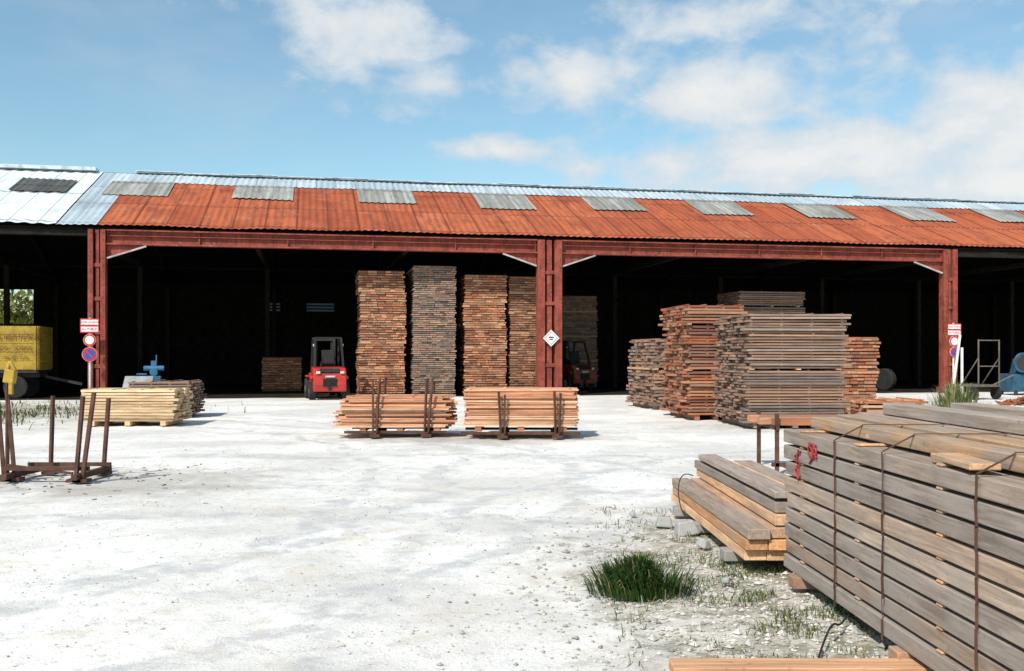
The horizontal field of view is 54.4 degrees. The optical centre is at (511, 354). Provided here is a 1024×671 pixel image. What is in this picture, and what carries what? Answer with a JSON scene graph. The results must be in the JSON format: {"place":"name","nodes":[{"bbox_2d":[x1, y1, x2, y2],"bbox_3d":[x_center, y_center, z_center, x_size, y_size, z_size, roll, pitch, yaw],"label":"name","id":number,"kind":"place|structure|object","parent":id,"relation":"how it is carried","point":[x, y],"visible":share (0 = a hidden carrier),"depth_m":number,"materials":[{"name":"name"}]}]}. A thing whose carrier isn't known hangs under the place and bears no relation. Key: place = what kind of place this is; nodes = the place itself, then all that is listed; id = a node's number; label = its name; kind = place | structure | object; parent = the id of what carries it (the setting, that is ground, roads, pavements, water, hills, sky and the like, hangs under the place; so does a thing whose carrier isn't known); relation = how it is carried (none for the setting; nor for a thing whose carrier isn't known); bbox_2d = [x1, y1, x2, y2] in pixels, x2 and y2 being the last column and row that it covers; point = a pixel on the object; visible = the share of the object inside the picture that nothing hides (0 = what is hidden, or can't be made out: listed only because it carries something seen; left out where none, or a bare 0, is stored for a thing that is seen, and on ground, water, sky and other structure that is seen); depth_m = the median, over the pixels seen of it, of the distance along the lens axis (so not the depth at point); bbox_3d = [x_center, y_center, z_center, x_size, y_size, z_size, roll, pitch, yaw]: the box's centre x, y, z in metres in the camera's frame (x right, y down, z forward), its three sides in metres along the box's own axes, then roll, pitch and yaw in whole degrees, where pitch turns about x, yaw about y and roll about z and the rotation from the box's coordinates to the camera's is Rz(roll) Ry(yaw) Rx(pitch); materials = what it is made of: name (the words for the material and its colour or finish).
{"place":"outdoors","nodes":[
{"label":"outdoors","id":0,"kind":"place"},
{"bbox_2d":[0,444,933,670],"bbox_3d":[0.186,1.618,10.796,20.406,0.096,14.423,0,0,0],"label":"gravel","id":1,"kind":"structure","parent":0,"point":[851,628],"depth_m":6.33,"materials":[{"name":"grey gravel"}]},
{"bbox_2d":[818,616,846,657],"bbox_3d":[1.782,1.554,5.554,0.029,0.083,0.798,0,0,29],"label":"cable","id":2,"kind":"object","parent":1,"relation":"on","point":[827,632],"visible":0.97,"depth_m":5.49,"materials":[{"name":"black rubber"}]},
{"bbox_2d":[0,392,1023,670],"bbox_3d":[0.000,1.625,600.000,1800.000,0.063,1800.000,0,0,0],"label":"ground","id":3,"kind":"structure","parent":0,"point":[224,622],"depth_m":8.56,"materials":[{"name":"white concrete"}]},
{"bbox_2d":[0,289,32,323],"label":"tree line","id":4,"kind":"object","parent":3,"relation":"on","point":[20,315],"visible":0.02,"depth_m":74.56,"materials":[{"name":"green plant"}]},
{"bbox_2d":[0,361,111,482],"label":"steel lumber cradle","id":5,"kind":"object","parent":3,"relation":"on","point":[20,472],"visible":1,"depth_m":12.66,"materials":[{"name":"brown paint"}]},
{"bbox_2d":[80,318,98,388],"bbox_3d":[-14.726,0.150,34.728,0.650,2.900,0.122,0,0,-11],"label":"traffic sign","id":6,"kind":"object","parent":3,"relation":"on","point":[89,326],"visible":1,"depth_m":34.68,"materials":[{"name":"metal"}]},
{"bbox_2d":[11,464,228,499],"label":"bark scraps","id":7,"kind":"object","parent":3,"relation":"on","point":[100,482],"visible":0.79,"depth_m":12.86,"materials":[{"name":"wood"}]},
{"bbox_2d":[78,387,193,425],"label":"lumber stack","id":8,"kind":"object","parent":3,"relation":"on","point":[130,406],"visible":0.88,"depth_m":22.52,"materials":[{"name":"brown wood"}]},
{"bbox_2d":[128,379,205,415],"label":"lumber stack","id":9,"kind":"object","parent":3,"relation":"on","point":[194,386],"visible":0.4,"depth_m":25.57,"materials":[{"name":"brown wood"}]},
{"bbox_2d":[122,376,153,387],"bbox_3d":[-9.498,0.750,25.270,0.700,0.421,0.368,0,0,-6],"label":"sheet metal cover","id":10,"kind":"object","parent":9,"relation":"on","point":[127,379],"visible":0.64,"depth_m":25.32,"materials":[{"name":"metal"}]},
{"bbox_2d":[136,355,163,380],"bbox_3d":[-9.434,0.525,25.974,0.675,1.050,0.500,0,0,-17],"label":"blue winch","id":11,"kind":"object","parent":9,"relation":"on","point":[153,368],"visible":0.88,"depth_m":25.86,"materials":[{"name":"paint"}]},
{"bbox_2d":[304,337,349,399],"bbox_3d":[-6.897,0.475,36.808,1.480,2.240,3.550,0,0,-16],"label":"forklift","id":12,"kind":"object","parent":3,"relation":"on","point":[328,376],"visible":1,"depth_m":35.42,"materials":[{"name":"red paint"}]},
{"bbox_2d":[344,378,448,436],"bbox_3d":[-2.298,1.024,20.100,2.000,1.142,1.520,0,0,-2],"label":"steel lumber cradle","id":13,"kind":"object","parent":3,"relation":"on","point":[426,431],"visible":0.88,"depth_m":19.42,"materials":[{"name":"brown metal"}]},
{"bbox_2d":[332,394,457,430],"bbox_3d":[-2.338,1.155,20.072,2.498,0.689,1.243,0,0,-2],"label":"lumber stack","id":14,"kind":"object","parent":13,"relation":"on","point":[401,412],"visible":1,"depth_m":19.52,"materials":[{"name":"brown wood"}]},
{"bbox_2d":[0,398,892,667],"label":"weeds","id":15,"kind":"object","parent":3,"relation":"on","point":[723,565],"visible":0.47,"depth_m":6.68,"materials":[{"name":"green plant"}]},
{"bbox_2d":[0,164,1023,399],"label":"timber warehouse","id":16,"kind":"structure","parent":3,"relation":"on","point":[220,285],"depth_m":47.70,"materials":[{"name":"red metal"}]},
{"bbox_2d":[0,326,82,398],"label":"farm trailer","id":17,"kind":"object","parent":16,"relation":"on","point":[25,349],"visible":0.99,"depth_m":36.27,"materials":[{"name":"metal"}]},
{"bbox_2d":[261,357,302,390],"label":"lumber stack","id":18,"kind":"object","parent":16,"relation":"on","point":[281,373],"visible":1,"depth_m":43.65,"materials":[{"name":"brown wood"}]},
{"bbox_2d":[355,270,406,394],"bbox_3d":[-5.253,-0.828,39.662,1.868,4.856,2.669,0,0,-11],"label":"lumber stack","id":19,"kind":"object","parent":16,"relation":"on","point":[381,307],"visible":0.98,"depth_m":38.44,"materials":[{"name":"brown wood"}]},
{"bbox_2d":[406,266,456,393],"bbox_3d":[-3.269,-0.930,39.858,1.741,5.060,2.670,0,0,-11],"label":"lumber stack","id":20,"kind":"object","parent":16,"relation":"on","point":[431,313],"visible":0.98,"depth_m":38.64,"materials":[{"name":"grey wood"}]},
{"bbox_2d":[454,275,507,394],"bbox_3d":[-1.306,-0.782,40.559,1.812,4.764,2.669,0,0,-11],"label":"lumber stack","id":21,"kind":"object","parent":16,"relation":"on","point":[480,308],"visible":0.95,"depth_m":39.35,"materials":[{"name":"brown wood"}]},
{"bbox_2d":[501,276,535,386],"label":"lumber stack","id":22,"kind":"object","parent":16,"relation":"on","point":[520,317],"visible":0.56,"depth_m":39.83,"materials":[{"name":"brown wood"}]},
{"bbox_2d":[543,330,558,345],"bbox_3d":[1.515,-0.650,38.467,0.651,0.651,0.036,0,0,-11],"label":"hazard sign","id":23,"kind":"object","parent":16,"relation":"attached to","point":[550,337],"visible":1,"depth_m":38.45,"materials":[{"name":"white metal"}]},
{"bbox_2d":[552,341,594,389],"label":"forklift","id":24,"kind":"object","parent":16,"relation":"on","point":[575,374],"visible":0.77,"depth_m":45.27,"materials":[{"name":"orange paint"}]},
{"bbox_2d":[552,296,598,386],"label":"lumber stack","id":25,"kind":"object","parent":16,"relation":"on","point":[579,313],"visible":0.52,"depth_m":48.91,"materials":[{"name":"brown wood"}]},
{"bbox_2d":[717,291,805,313],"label":"lumber stack","id":26,"kind":"object","parent":16,"relation":"on","point":[757,302],"visible":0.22,"depth_m":43.98,"materials":[{"name":"grey wood"}]},
{"bbox_2d":[875,369,896,390],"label":"tractor tyre","id":27,"kind":"object","parent":16,"relation":"on","point":[886,380],"visible":0.91,"depth_m":44.31,"materials":[{"name":"black rubber"}]},
{"bbox_2d":[461,391,580,437],"bbox_3d":[0.182,1.147,19.800,2.300,0.896,1.520,0,0,1],"label":"steel lumber cradle","id":28,"kind":"object","parent":3,"relation":"on","point":[504,432],"visible":0.86,"depth_m":19.16,"materials":[{"name":"brown metal"}]},
{"bbox_2d":[462,387,578,431],"bbox_3d":[0.183,1.069,19.792,2.289,0.821,1.221,0,0,1],"label":"lumber stack","id":29,"kind":"object","parent":28,"relation":"on","point":[529,406],"visible":0.98,"depth_m":19.21,"materials":[{"name":"brown wood"}]},
{"bbox_2d":[576,551,704,602],"bbox_3d":[0.862,1.471,6.738,0.938,0.298,0.786,0,0,0],"label":"grass tuft","id":30,"kind":"object","parent":3,"relation":"on","point":[631,578],"visible":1,"depth_m":6.63,"materials":[{"name":"green plant"}]},
{"bbox_2d":[625,338,670,409],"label":"lumber stack","id":31,"kind":"object","parent":3,"relation":"on","point":[645,388],"visible":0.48,"depth_m":29.81,"materials":[{"name":"brown wood"}]},
{"bbox_2d":[629,511,729,582],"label":"rubble stones","id":32,"kind":"object","parent":3,"relation":"on","point":[682,528],"visible":0.82,"depth_m":8.84,"materials":[{"name":"white stone"}]},
{"bbox_2d":[671,454,790,561],"bbox_3d":[2.097,1.308,8.798,0.959,0.585,3.132,0,0,-1],"label":"lumber stack","id":33,"kind":"object","parent":32,"relation":"on","point":[737,508],"visible":0.7,"depth_m":8.18,"materials":[{"name":"brown wood"}]},
{"bbox_2d":[678,474,702,531],"bbox_3d":[1.664,1.377,9.409,0.181,0.416,1.011,0,0,6],"label":"cable","id":34,"kind":"object","parent":3,"relation":"on","point":[678,494],"visible":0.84,"depth_m":9.48,"materials":[{"name":"black rubber"}]},
{"bbox_2d":[658,304,747,419],"bbox_3d":[4.921,0.174,25.775,1.750,2.852,2.436,0,0,-6],"label":"lumber stack","id":35,"kind":"object","parent":3,"relation":"on","point":[689,351],"visible":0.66,"depth_m":24.75,"materials":[{"name":"brown wood"}]},
{"bbox_2d":[711,313,851,427],"bbox_3d":[6.174,0.341,23.083,2.532,2.518,2.639,0,0,-3],"label":"lumber stack","id":36,"kind":"object","parent":3,"relation":"on","point":[790,365],"visible":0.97,"depth_m":21.85,"materials":[{"name":"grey wood"}]},
{"bbox_2d":[669,658,932,670],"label":"timber plank","id":37,"kind":"object","parent":3,"relation":"on","point":[795,664],"visible":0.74,"depth_m":4.98,"materials":[{"name":"brown wood"}]},
{"bbox_2d":[747,409,854,471],"bbox_3d":[4.421,1.200,14.100,1.954,0.800,1.100,0,0,0],"label":"timber trestle","id":38,"kind":"object","parent":3,"relation":"on","point":[775,421],"visible":0.44,"depth_m":13.84,"materials":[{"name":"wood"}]},
{"bbox_2d":[836,337,880,413],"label":"lumber stack","id":39,"kind":"object","parent":3,"relation":"on","point":[859,377],"visible":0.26,"depth_m":26.25,"materials":[{"name":"brown wood"}]},
{"bbox_2d":[842,397,927,413],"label":"lumber stack","id":40,"kind":"object","parent":3,"relation":"on","point":[863,404],"visible":0.45,"depth_m":24.78,"materials":[{"name":"brown wood"}]},
{"bbox_2d":[784,403,1023,670],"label":"lumber stack","id":41,"kind":"object","parent":3,"relation":"on","point":[904,528],"visible":1,"depth_m":5.16,"materials":[{"name":"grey wood"}]},
{"bbox_2d":[947,323,962,390],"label":"traffic sign","id":42,"kind":"object","parent":3,"relation":"on","point":[953,330],"visible":1,"depth_m":40.25,"materials":[{"name":"metal"}]},
{"bbox_2d":[915,377,994,407],"bbox_3d":[10.503,1.051,23.603,2.196,1.098,1.780,0,0,0],"label":"weed plant","id":43,"kind":"object","parent":3,"relation":"on","point":[957,394],"visible":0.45,"depth_m":23.42,"materials":[{"name":"green plant"}]},
{"bbox_2d":[946,339,1013,399],"bbox_3d":[16.852,0.523,35.755,1.100,2.146,2.356,0,0,-17],"label":"platform trolley","id":44,"kind":"object","parent":3,"relation":"on","point":[995,391],"visible":0.62,"depth_m":35.53,"materials":[{"name":"metal"}]},
{"bbox_2d":[995,393,1023,404],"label":"offcut heap","id":45,"kind":"object","parent":3,"relation":"on","point":[1019,400],"visible":0.98,"depth_m":31.68,"materials":[{"name":"brown wood"}]},
{"bbox_2d":[0,0,1023,322],"label":"sky","id":46,"kind":"structure","parent":0,"point":[888,98],"materials":[{"name":"blue"}]},
{"bbox_2d":[1000,353,1023,395],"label":"machine","id":47,"kind":"object","parent":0,"point":[1015,383],"visible":0.87,"depth_m":39.35,"materials":[{"name":"paint"}]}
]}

